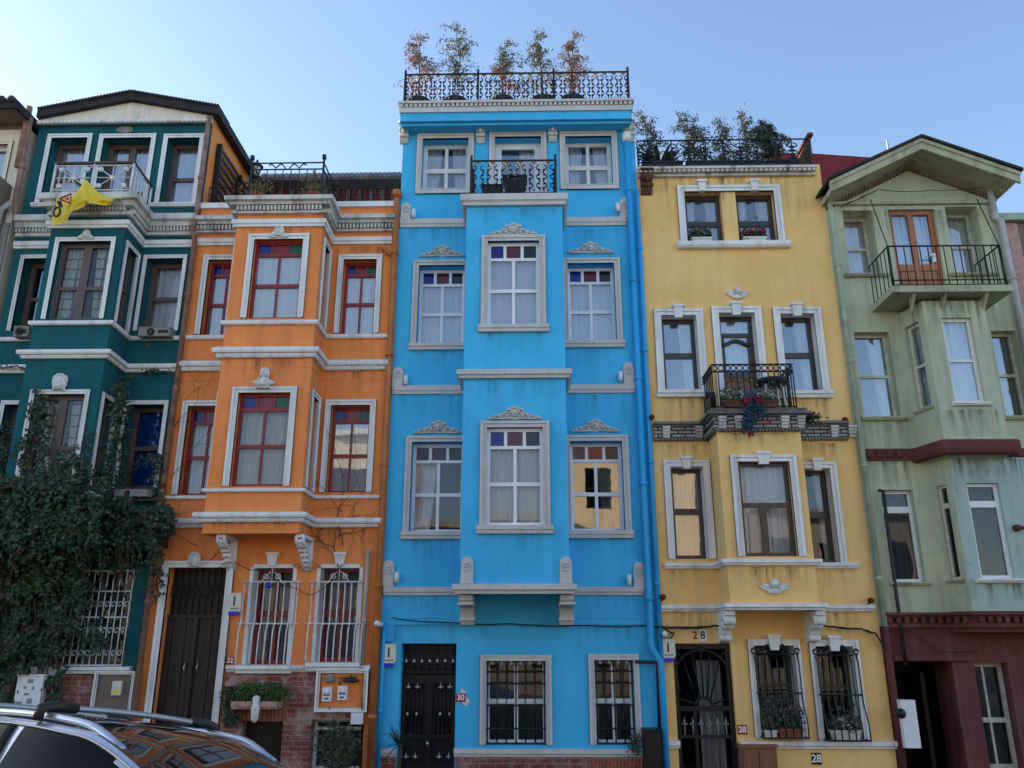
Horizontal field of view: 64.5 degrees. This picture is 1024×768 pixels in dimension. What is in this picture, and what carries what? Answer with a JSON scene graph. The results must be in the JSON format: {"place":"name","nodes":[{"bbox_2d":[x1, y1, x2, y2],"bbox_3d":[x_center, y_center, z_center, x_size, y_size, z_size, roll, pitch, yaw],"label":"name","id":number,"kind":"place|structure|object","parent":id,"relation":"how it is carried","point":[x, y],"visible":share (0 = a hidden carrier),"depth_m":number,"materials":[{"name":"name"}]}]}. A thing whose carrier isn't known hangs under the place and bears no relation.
{"place":"outdoors","nodes":[
{"label":"outdoors","id":0,"kind":"place"},
{"bbox_2d":[0,95,39,320],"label":"cream house","id":1,"kind":"structure","parent":0,"point":[15,114],"depth_m":15.00,"materials":[{"name":"paint"}]},
{"bbox_2d":[0,140,13,180],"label":"window","id":2,"kind":"structure","parent":1,"relation":"in","point":[5,153],"depth_m":15.19,"materials":[{"name":"white glass"}]},
{"bbox_2d":[0,0,1023,212],"label":"sky","id":3,"kind":"structure","parent":0,"point":[293,80],"materials":[{"name":"blue"}]},
{"bbox_2d":[754,376,787,407],"bbox_3d":[4.204,0.213,13.094,0.540,0.569,0.532,0,-17,1],"label":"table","id":4,"kind":"object","parent":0,"point":[771,378],"visible":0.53,"depth_m":13.01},
{"bbox_2d":[683,763,948,767],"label":"pavement","id":5,"kind":"structure","parent":0,"point":[693,765],"depth_m":13.08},
{"bbox_2d":[13,673,53,705],"bbox_3d":[-7.153,5.068,12.004,0.413,1.461,0.370,0,-17,1],"label":"utility cabinet","id":6,"kind":"object","parent":5,"relation":"on","point":[30,686],"visible":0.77,"depth_m":12.01,"materials":[{"name":"white plastic"}]},
{"bbox_2d":[0,89,268,720],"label":"teal house","id":7,"kind":"structure","parent":5,"relation":"on","point":[91,288],"depth_m":13.85,"materials":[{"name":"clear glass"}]},
{"bbox_2d":[0,400,18,472],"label":"window","id":8,"kind":"structure","parent":7,"relation":"in","point":[3,404],"depth_m":13.69,"materials":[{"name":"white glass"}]},
{"bbox_2d":[6,254,46,330],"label":"window","id":9,"kind":"structure","parent":7,"relation":"in","point":[26,310],"depth_m":14.46,"materials":[{"name":"white glass"}]},
{"bbox_2d":[15,389,90,482],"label":"window","id":10,"kind":"structure","parent":7,"relation":"in","point":[56,415],"depth_m":12.93,"materials":[{"name":"white glass"}]},
{"bbox_2d":[30,133,93,207],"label":"window","id":11,"kind":"structure","parent":7,"relation":"in","point":[66,153],"depth_m":15.23,"materials":[{"name":"white glass"}]},
{"bbox_2d":[40,236,116,318],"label":"window","id":12,"kind":"structure","parent":7,"relation":"in","point":[76,259],"depth_m":13.70,"materials":[{"name":"white glass"}]},
{"bbox_2d":[30,571,135,673],"bbox_3d":[-6.551,3.710,12.730,1.509,1.564,0.475,0,-17,1],"label":"window","id":13,"kind":"structure","parent":7,"relation":"in","point":[78,669],"depth_m":12.88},
{"bbox_2d":[52,180,120,225],"bbox_3d":[-7.153,-3.049,13.575,1.070,0.989,0.283,2,-17,-5],"label":"yellow flag","id":14,"kind":"object","parent":7,"relation":"hanging from","point":[82,197],"visible":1,"depth_m":13.56,"materials":[{"name":"yellow fabric"}]},
{"bbox_2d":[0,336,177,703],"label":"climbing ivy","id":15,"kind":"object","parent":7,"relation":"attached to","point":[39,526],"visible":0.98,"depth_m":12.39,"materials":[{"name":"green plant"}]},
{"bbox_2d":[89,391,115,490],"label":"window","id":16,"kind":"structure","parent":7,"relation":"in","point":[102,420],"depth_m":13.18,"materials":[{"name":"white glass"}]},
{"bbox_2d":[93,133,156,200],"bbox_3d":[-7.198,-3.861,15.157,1.074,1.635,0.410,0,-17,1],"label":"balcony door","id":17,"kind":"structure","parent":7,"relation":"in","point":[143,155],"depth_m":15.29,"materials":[{"name":"clear glass"}]},
{"bbox_2d":[114,240,140,332],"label":"window","id":18,"kind":"structure","parent":7,"relation":"in","point":[127,256],"depth_m":14.00,"materials":[{"name":"white glass"}]},
{"bbox_2d":[114,489,155,498],"bbox_3d":[-6.042,1.763,12.974,0.539,0.110,0.296,0,-17,1],"label":"air conditioner","id":19,"kind":"object","parent":7,"relation":"attached to","point":[145,493],"visible":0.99,"depth_m":12.85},
{"bbox_2d":[112,400,169,487],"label":"window","id":20,"kind":"structure","parent":7,"relation":"in","point":[149,424],"depth_m":13.67,"materials":[{"name":"white glass"}]},
{"bbox_2d":[138,327,175,338],"bbox_3d":[-6.091,-0.858,13.928,0.563,0.163,0.296,0,-17,1],"label":"air conditioner","id":21,"kind":"object","parent":7,"relation":"attached to","point":[160,332],"visible":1,"depth_m":13.81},
{"bbox_2d":[133,254,187,330],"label":"window","id":22,"kind":"structure","parent":7,"relation":"in","point":[166,290],"depth_m":14.48,"materials":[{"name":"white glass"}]},
{"bbox_2d":[150,133,203,207],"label":"window","id":23,"kind":"structure","parent":7,"relation":"in","point":[186,159],"depth_m":15.19,"materials":[{"name":"white glass"}]},
{"bbox_2d":[136,144,401,767],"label":"orange house","id":24,"kind":"structure","parent":5,"relation":"on","point":[289,336],"depth_m":13.02,"materials":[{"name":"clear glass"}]},
{"bbox_2d":[155,568,226,727],"bbox_3d":[-4.929,4.372,12.512,0.984,2.993,0.139,0,-17,1],"label":"wooden door","id":25,"kind":"structure","parent":24,"relation":"in","point":[192,638],"depth_m":12.60,"materials":[{"name":"wood"}]},
{"bbox_2d":[171,400,215,494],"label":"window","id":26,"kind":"structure","parent":24,"relation":"in","point":[196,467],"depth_m":13.57,"materials":[{"name":"white glass"}]},
{"bbox_2d":[194,254,232,334],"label":"window","id":27,"kind":"structure","parent":24,"relation":"in","point":[220,273],"depth_m":14.35,"materials":[{"name":"white glass"}]},
{"bbox_2d":[219,686,241,727],"bbox_3d":[-4.180,4.786,12.014,0.411,0.611,0.248,0,-17,1],"label":"hanging plant","id":28,"kind":"object","parent":24,"relation":"hanging from","point":[230,718],"visible":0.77,"depth_m":11.99,"materials":[{"name":"green plant"}]},
{"bbox_2d":[227,593,242,614],"bbox_3d":[-4.309,3.419,12.606,0.220,0.325,0.082,0,-17,1],"label":"alarm siren","id":29,"kind":"object","parent":24,"relation":"attached to","point":[234,604],"visible":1,"depth_m":12.58,"materials":[{"name":"beige plastic"}]},
{"bbox_2d":[222,386,297,486],"bbox_3d":[-3.942,0.862,12.832,1.037,1.643,0.285,0,-17,1],"label":"window","id":30,"kind":"structure","parent":24,"relation":"in","point":[266,422],"depth_m":12.88,"materials":[{"name":"white glass"}]},
{"bbox_2d":[229,679,292,722],"bbox_3d":[-3.724,4.683,12.003,0.913,0.590,0.387,0,-17,1],"label":"hedge planter","id":31,"kind":"object","parent":24,"relation":"attached to","point":[272,695],"visible":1,"depth_m":11.93,"materials":[{"name":"green plant"}]},
{"bbox_2d":[235,552,296,672],"bbox_3d":[-3.758,3.578,12.731,0.840,1.802,0.555,0,-17,1],"label":"window","id":32,"kind":"structure","parent":24,"relation":"in","point":[287,573],"depth_m":12.80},
{"bbox_2d":[240,233,309,318],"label":"window","id":33,"kind":"structure","parent":24,"relation":"in","point":[278,290],"depth_m":13.66,"materials":[{"name":"white glass"}]},
{"bbox_2d":[304,389,321,492],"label":"window","id":34,"kind":"structure","parent":24,"relation":"in","point":[314,395],"depth_m":13.07,"materials":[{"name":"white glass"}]},
{"bbox_2d":[317,237,331,330],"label":"window","id":35,"kind":"structure","parent":24,"relation":"in","point":[326,247],"depth_m":13.90,"materials":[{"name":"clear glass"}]},
{"bbox_2d":[305,552,362,670],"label":"window","id":36,"kind":"structure","parent":24,"relation":"in","point":[354,572],"depth_m":12.79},
{"bbox_2d":[312,720,360,767],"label":"basement window","id":37,"kind":"structure","parent":24,"relation":"in","point":[315,761],"depth_m":12.29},
{"bbox_2d":[286,408,389,588],"bbox_3d":[-2.776,1.755,13.079,1.698,3.018,0.049,0,-17,1],"label":"dry creeper","id":38,"kind":"object","parent":24,"relation":"attached to","point":[338,513],"visible":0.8,"depth_m":12.96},
{"bbox_2d":[319,399,376,491],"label":"window","id":39,"kind":"structure","parent":24,"relation":"in","point":[361,420],"depth_m":13.49,"materials":[{"name":"white glass"}]},
{"bbox_2d":[333,254,382,333],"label":"window","id":40,"kind":"structure","parent":24,"relation":"in","point":[362,287],"depth_m":14.30,"materials":[{"name":"clear glass"}]},
{"bbox_2d":[305,706,367,767],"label":"olive shrub","id":41,"kind":"object","parent":5,"relation":"on","point":[339,757],"visible":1,"depth_m":11.57,"materials":[{"name":"green plant"}]},
{"bbox_2d":[369,724,425,767],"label":"yucca plant","id":42,"kind":"object","parent":5,"relation":"on","point":[397,739],"visible":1,"depth_m":11.53,"materials":[{"name":"green plant"}]},
{"bbox_2d":[374,67,669,767],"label":"blue house","id":43,"kind":"structure","parent":5,"relation":"on","point":[520,486],"depth_m":12.98,"materials":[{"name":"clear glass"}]},
{"bbox_2d":[384,644,395,666],"bbox_3d":[-1.871,4.126,12.332,0.220,0.325,0.082,0,-17,1],"label":"alarm siren","id":44,"kind":"object","parent":43,"relation":"attached to","point":[390,655],"visible":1,"depth_m":12.30,"materials":[{"name":"beige plastic"}]},
{"bbox_2d":[393,30,442,100],"bbox_3d":[-1.795,-5.948,15.436,0.943,1.802,0.693,-6,-18,19],"label":"potted tree","id":45,"kind":"object","parent":43,"relation":"on","point":[414,61],"visible":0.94,"depth_m":15.40,"materials":[{"name":"pink plant"}]},
{"bbox_2d":[400,643,456,767],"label":"iron door","id":46,"kind":"structure","parent":43,"relation":"in","point":[428,697],"depth_m":12.37,"materials":[{"name":"black metal"}]},
{"bbox_2d":[400,420,461,538],"bbox_3d":[-1.214,1.571,13.285,1.099,1.952,0.425,0,-17,1],"label":"window","id":47,"kind":"structure","parent":43,"relation":"in","point":[427,459],"depth_m":13.34,"materials":[{"name":"clear glass"}]},
{"bbox_2d":[408,245,465,350],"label":"window","id":48,"kind":"structure","parent":43,"relation":"in","point":[442,292],"depth_m":14.29,"materials":[{"name":"clear glass"}]},
{"bbox_2d":[415,133,473,193],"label":"window","id":49,"kind":"structure","parent":43,"relation":"in","point":[432,170],"depth_m":15.09,"materials":[{"name":"clear glass"}]},
{"bbox_2d":[424,21,478,99],"bbox_3d":[-1.106,-6.059,15.368,0.884,1.974,0.846,11,-20,-31],"label":"potted tree","id":50,"kind":"object","parent":43,"relation":"on","point":[455,62],"visible":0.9,"depth_m":15.41,"materials":[{"name":"green plant"}]},
{"bbox_2d":[484,37,525,99],"bbox_3d":[-0.106,-5.880,15.359,0.856,1.627,0.649,0,-17,1],"label":"potted tree","id":51,"kind":"object","parent":43,"relation":"on","point":[505,63],"visible":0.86,"depth_m":15.37,"materials":[{"name":"green plant"}]},
{"bbox_2d":[478,222,548,332],"bbox_3d":[0.025,-1.740,13.346,1.138,1.956,0.305,0,-17,1],"label":"window","id":52,"kind":"structure","parent":43,"relation":"in","point":[513,275],"depth_m":13.38,"materials":[{"name":"clear glass"}]},
{"bbox_2d":[503,174,526,192],"bbox_3d":[0.051,-3.330,14.006,0.420,0.450,0.340,0,-17,1],"label":"balcony planter","id":53,"kind":"object","parent":43,"relation":"on","point":[520,180],"visible":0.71,"depth_m":13.90,"materials":[{"name":"metal"}]},
{"bbox_2d":[476,406,553,533],"bbox_3d":[0.046,1.304,12.397,1.148,1.968,0.305,0,-17,1],"label":"window","id":54,"kind":"structure","parent":43,"relation":"in","point":[515,463],"depth_m":12.42,"materials":[{"name":"clear glass"}]},
{"bbox_2d":[479,655,552,744],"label":"window","id":55,"kind":"structure","parent":43,"relation":"in","point":[530,737],"depth_m":12.30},
{"bbox_2d":[489,131,546,191],"bbox_3d":[0.112,-3.731,14.938,1.051,1.869,0.405,0,-17,1],"label":"balcony door","id":56,"kind":"structure","parent":43,"relation":"in","point":[536,150],"depth_m":15.04,"materials":[{"name":"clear glass"}]},
{"bbox_2d":[392,617,646,626],"bbox_3d":[0.121,3.647,12.417,3.924,0.151,0.017,0,-17,1],"label":"cable","id":57,"kind":"object","parent":43,"relation":"attached to","point":[522,624],"visible":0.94,"depth_m":12.40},
{"bbox_2d":[516,28,569,98],"bbox_3d":[0.608,-5.980,15.380,1.090,1.830,0.742,0,-17,1],"label":"potted tree","id":58,"kind":"object","parent":43,"relation":"on","point":[538,49],"visible":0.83,"depth_m":15.38,"materials":[{"name":"green plant"}]},
{"bbox_2d":[556,29,600,98],"bbox_3d":[1.261,-5.964,15.445,0.889,1.838,0.732,0,-17,1],"label":"potted tree","id":59,"kind":"object","parent":43,"relation":"on","point":[569,45],"visible":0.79,"depth_m":15.43,"materials":[{"name":"pink plant"}]},
{"bbox_2d":[559,130,618,189],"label":"window","id":60,"kind":"structure","parent":43,"relation":"in","point":[570,154],"depth_m":15.03,"materials":[{"name":"clear glass"}]},
{"bbox_2d":[563,241,624,347],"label":"window","id":61,"kind":"structure","parent":43,"relation":"in","point":[589,305],"depth_m":14.23,"materials":[{"name":"clear glass"}]},
{"bbox_2d":[567,419,633,537],"bbox_3d":[1.375,1.548,13.235,1.099,1.952,0.425,0,-17,1],"label":"window","id":62,"kind":"structure","parent":43,"relation":"in","point":[606,458],"depth_m":13.27,"materials":[{"name":"clear glass"}]},
{"bbox_2d":[588,654,641,744],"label":"window","id":63,"kind":"structure","parent":43,"relation":"in","point":[591,657],"depth_m":12.26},
{"bbox_2d":[635,660,660,728],"bbox_3d":[2.023,4.606,12.014,0.361,0.976,0.050,0,-17,1],"label":"black conduit","id":64,"kind":"object","parent":43,"relation":"attached to","point":[657,684],"visible":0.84,"depth_m":12.05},
{"bbox_2d":[641,727,661,767],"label":"black cabinet","id":65,"kind":"object","parent":5,"relation":"on","point":[651,748],"visible":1,"depth_m":11.64,"materials":[{"name":"metal"}]},
{"bbox_2d":[735,743,777,767],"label":"wooden cupboard","id":66,"kind":"object","parent":5,"relation":"on","point":[757,755],"visible":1,"depth_m":11.69,"materials":[{"name":"brown wood"}]},
{"bbox_2d":[636,132,897,767],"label":"yellow house","id":67,"kind":"structure","parent":5,"relation":"on","point":[764,554],"depth_m":13.06,"materials":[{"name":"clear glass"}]},
{"bbox_2d":[641,160,682,165],"bbox_3d":[2.817,-3.960,15.262,0.763,0.310,0.400,0,-17,1],"label":"planter trough","id":68,"kind":"object","parent":67,"relation":"on","point":[667,162],"visible":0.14,"depth_m":15.12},
{"bbox_2d":[632,107,673,161],"bbox_3d":[2.649,-4.725,15.577,0.927,1.362,0.448,0,-17,1],"label":"potted tree","id":69,"kind":"object","parent":68,"relation":"in","point":[643,119],"visible":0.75,"depth_m":15.56,"materials":[{"name":"green plant"}]},
{"bbox_2d":[639,142,682,160],"bbox_3d":[2.823,-4.225,15.369,0.922,0.380,1.062,0,-17,1],"label":"agave","id":70,"kind":"object","parent":68,"relation":"in","point":[665,156],"visible":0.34,"depth_m":15.14,"materials":[{"name":"green plant"}]},
{"bbox_2d":[663,639,675,661],"bbox_3d":[2.358,4.028,12.270,0.220,0.325,0.082,0,-17,1],"label":"alarm siren","id":71,"kind":"object","parent":67,"relation":"attached to","point":[669,653],"visible":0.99,"depth_m":12.24,"materials":[{"name":"beige plastic"}]},
{"bbox_2d":[653,304,710,397],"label":"window","id":72,"kind":"structure","parent":67,"relation":"in","point":[689,321],"depth_m":13.85,"materials":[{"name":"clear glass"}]},
{"bbox_2d":[663,456,715,558],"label":"window","id":73,"kind":"structure","parent":67,"relation":"in","point":[687,482],"depth_m":13.09,"materials":[{"name":"clear glass"}]},
{"bbox_2d":[688,221,713,240],"bbox_3d":[3.357,-2.697,14.418,0.465,0.471,0.365,0,-17,1],"label":"flower box","id":74,"kind":"object","parent":67,"relation":"on","point":[698,235],"visible":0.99,"depth_m":14.32,"materials":[{"name":"green plant"}]},
{"bbox_2d":[684,196,722,240],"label":"window","id":75,"kind":"structure","parent":67,"relation":"in","point":[711,203],"depth_m":14.74,"materials":[{"name":"clear glass"}]},
{"bbox_2d":[674,643,738,767],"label":"iron door","id":76,"kind":"structure","parent":67,"relation":"in","point":[711,708],"depth_m":12.27,"materials":[{"name":"metal"}]},
{"bbox_2d":[685,159,764,164],"bbox_3d":[3.979,-3.967,15.239,1.450,0.310,0.400,0,-17,1],"label":"planter trough","id":77,"kind":"object","parent":67,"relation":"on","point":[721,162],"visible":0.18,"depth_m":15.09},
{"bbox_2d":[668,111,720,159],"bbox_3d":[3.484,-4.692,15.517,1.002,1.263,0.738,0,-17,1],"label":"potted tree","id":78,"kind":"object","parent":77,"relation":"on","point":[691,136],"visible":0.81,"depth_m":15.52,"materials":[{"name":"green plant"}]},
{"bbox_2d":[706,117,739,159],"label":"potted tree","id":79,"kind":"object","parent":77,"relation":"on","point":[725,130],"visible":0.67,"depth_m":15.50,"materials":[{"name":"green plant"}]},
{"bbox_2d":[727,103,766,159],"bbox_3d":[4.457,-4.716,15.513,0.759,1.309,0.508,0,-17,1],"label":"potted tree","id":80,"kind":"object","parent":77,"relation":"on","point":[743,126],"visible":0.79,"depth_m":15.53,"materials":[{"name":"green plant"}]},
{"bbox_2d":[719,384,745,407],"bbox_3d":[3.464,0.180,12.719,0.433,0.404,0.330,0,-17,1],"label":"flower box","id":81,"kind":"object","parent":67,"relation":"on","point":[730,400],"visible":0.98,"depth_m":12.65,"materials":[{"name":"green plant"}]},
{"bbox_2d":[711,301,768,407],"bbox_3d":[3.845,-0.338,13.744,0.848,2.123,0.429,0,-17,1],"label":"balcony door","id":82,"kind":"structure","parent":67,"relation":"in","point":[738,334],"depth_m":13.88,"materials":[{"name":"clear glass"}]},
{"bbox_2d":[735,388,770,436],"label":"hanging flowers","id":83,"kind":"object","parent":67,"relation":"hanging from","point":[751,397],"visible":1,"depth_m":12.55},
{"bbox_2d":[740,217,767,239],"bbox_3d":[4.285,-2.728,14.386,0.503,0.512,0.282,0,-17,1],"label":"flower box","id":84,"kind":"object","parent":67,"relation":"on","point":[753,235],"visible":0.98,"depth_m":14.31,"materials":[{"name":"green plant"}]},
{"bbox_2d":[735,195,774,239],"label":"window","id":85,"kind":"structure","parent":67,"relation":"in","point":[763,204],"depth_m":14.72,"materials":[{"name":"brown glass"}]},
{"bbox_2d":[751,381,778,407],"bbox_3d":[3.964,0.181,12.720,0.441,0.404,0.319,0,-17,1],"label":"flower box","id":86,"kind":"object","parent":67,"relation":"on","point":[772,402],"visible":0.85,"depth_m":12.63,"materials":[{"name":"green plant"}]},
{"bbox_2d":[729,451,806,555],"bbox_3d":[3.870,1.851,12.366,1.011,1.620,0.340,0,-17,1],"label":"window","id":87,"kind":"structure","parent":67,"relation":"in","point":[762,505],"depth_m":12.41,"materials":[{"name":"clear glass"}]},
{"bbox_2d":[760,690,779,736],"bbox_3d":[3.765,4.841,11.905,0.279,0.664,0.397,0,-17,1],"label":"flower pot","id":88,"kind":"object","parent":67,"relation":"attached to","point":[772,717],"visible":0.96,"depth_m":11.84,"materials":[{"name":"green plant"}]},
{"bbox_2d":[747,634,807,737],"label":"window","id":89,"kind":"structure","parent":67,"relation":"in","point":[774,641],"depth_m":12.23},
{"bbox_2d":[764,159,798,163],"bbox_3d":[5.091,-3.974,15.216,0.726,0.310,0.400,0,-17,1],"label":"planter trough","id":90,"kind":"object","parent":67,"relation":"on","point":[769,161],"visible":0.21,"depth_m":15.07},
{"bbox_2d":[743,119,790,159],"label":"potted tree","id":91,"kind":"object","parent":90,"relation":"on","point":[768,131],"visible":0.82,"depth_m":15.40,"materials":[{"name":"green plant"}]},
{"bbox_2d":[771,699,805,737],"bbox_3d":[4.053,4.908,11.905,0.472,0.523,0.317,0,-17,1],"label":"flower box","id":92,"kind":"object","parent":67,"relation":"attached to","point":[781,716],"visible":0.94,"depth_m":11.83,"materials":[{"name":"ceramic"}]},
{"bbox_2d":[772,302,833,398],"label":"window","id":93,"kind":"structure","parent":67,"relation":"in","point":[806,321],"depth_m":13.81,"materials":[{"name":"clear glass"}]},
{"bbox_2d":[804,458,847,561],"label":"window","id":94,"kind":"structure","parent":67,"relation":"in","point":[824,474],"depth_m":13.01,"materials":[{"name":"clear glass"}]},
{"bbox_2d":[808,635,869,740],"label":"window","id":95,"kind":"structure","parent":67,"relation":"in","point":[834,641],"depth_m":12.17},
{"bbox_2d":[825,703,861,739],"bbox_3d":[4.859,4.927,11.851,0.498,0.495,0.378,0,-17,1],"label":"flower box","id":96,"kind":"object","parent":67,"relation":"attached to","point":[836,723],"visible":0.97,"depth_m":11.79,"materials":[{"name":"green plant"}]},
{"bbox_2d":[815,134,1023,767],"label":"green house","id":97,"kind":"structure","parent":5,"relation":"on","point":[931,316],"depth_m":13.02,"materials":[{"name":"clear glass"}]},
{"bbox_2d":[774,153,869,185],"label":"roof","id":98,"kind":"structure","parent":97,"relation":"on","point":[830,165],"depth_m":18.38,"materials":[{"name":"paint"}]},
{"bbox_2d":[843,219,889,277],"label":"window","id":99,"kind":"structure","parent":97,"relation":"in","point":[855,229],"depth_m":14.65,"materials":[{"name":"clear glass"}]},
{"bbox_2d":[854,335,908,420],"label":"window","id":100,"kind":"structure","parent":97,"relation":"in","point":[876,344],"depth_m":13.76,"materials":[{"name":"clear glass"}]},
{"bbox_2d":[881,491,932,584],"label":"window","id":101,"kind":"structure","parent":97,"relation":"in","point":[899,508],"depth_m":12.95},
{"bbox_2d":[896,699,920,747],"bbox_3d":[5.728,4.940,11.798,0.300,0.644,0.180,0,-17,1],"label":"meter panel","id":102,"kind":"object","parent":97,"relation":"attached to","point":[906,712],"visible":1,"depth_m":11.74,"materials":[{"name":"white plastic"}]},
{"bbox_2d":[888,211,944,283],"bbox_3d":[7.098,-2.187,14.261,0.913,1.912,0.248,0,-17,1],"label":"balcony door","id":103,"kind":"structure","parent":97,"relation":"in","point":[907,227],"depth_m":14.40,"materials":[{"name":"brown wood"}]},
{"bbox_2d":[908,323,933,414],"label":"window","id":104,"kind":"structure","parent":97,"relation":"in","point":[914,331],"depth_m":13.36,"materials":[{"name":"clear glass"}]},
{"bbox_2d":[939,485,964,582],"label":"window","id":105,"kind":"structure","parent":97,"relation":"in","point":[942,489],"depth_m":12.61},
{"bbox_2d":[941,319,992,405],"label":"window","id":106,"kind":"structure","parent":97,"relation":"in","point":[967,389],"depth_m":13.06,"materials":[{"name":"clear glass"}]},
{"bbox_2d":[946,215,999,276],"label":"window","id":107,"kind":"structure","parent":97,"relation":"in","point":[958,225],"depth_m":14.62,"materials":[{"name":"clear glass"}]},
{"bbox_2d":[966,484,1023,582],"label":"window","id":108,"kind":"structure","parent":97,"relation":"in","point":[991,545],"depth_m":12.48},
{"bbox_2d":[974,663,1017,767],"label":"window","id":109,"kind":"structure","parent":97,"relation":"in","point":[989,677],"depth_m":12.17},
{"bbox_2d":[991,334,1023,419],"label":"window","id":110,"kind":"structure","parent":97,"relation":"in","point":[1002,343],"depth_m":13.73,"materials":[{"name":"clear glass"}]},
{"bbox_2d":[996,213,1023,315],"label":"brown house","id":111,"kind":"structure","parent":0,"point":[1014,223],"depth_m":14.18,"materials":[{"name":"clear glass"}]},
{"label":"road","id":112,"kind":"structure","parent":0,"visible":0},
{"bbox_2d":[0,701,286,767],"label":"parked car","id":113,"kind":"object","parent":112,"relation":"on","point":[57,734],"visible":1,"depth_m":4.50,"materials":[{"name":"grey paint"}]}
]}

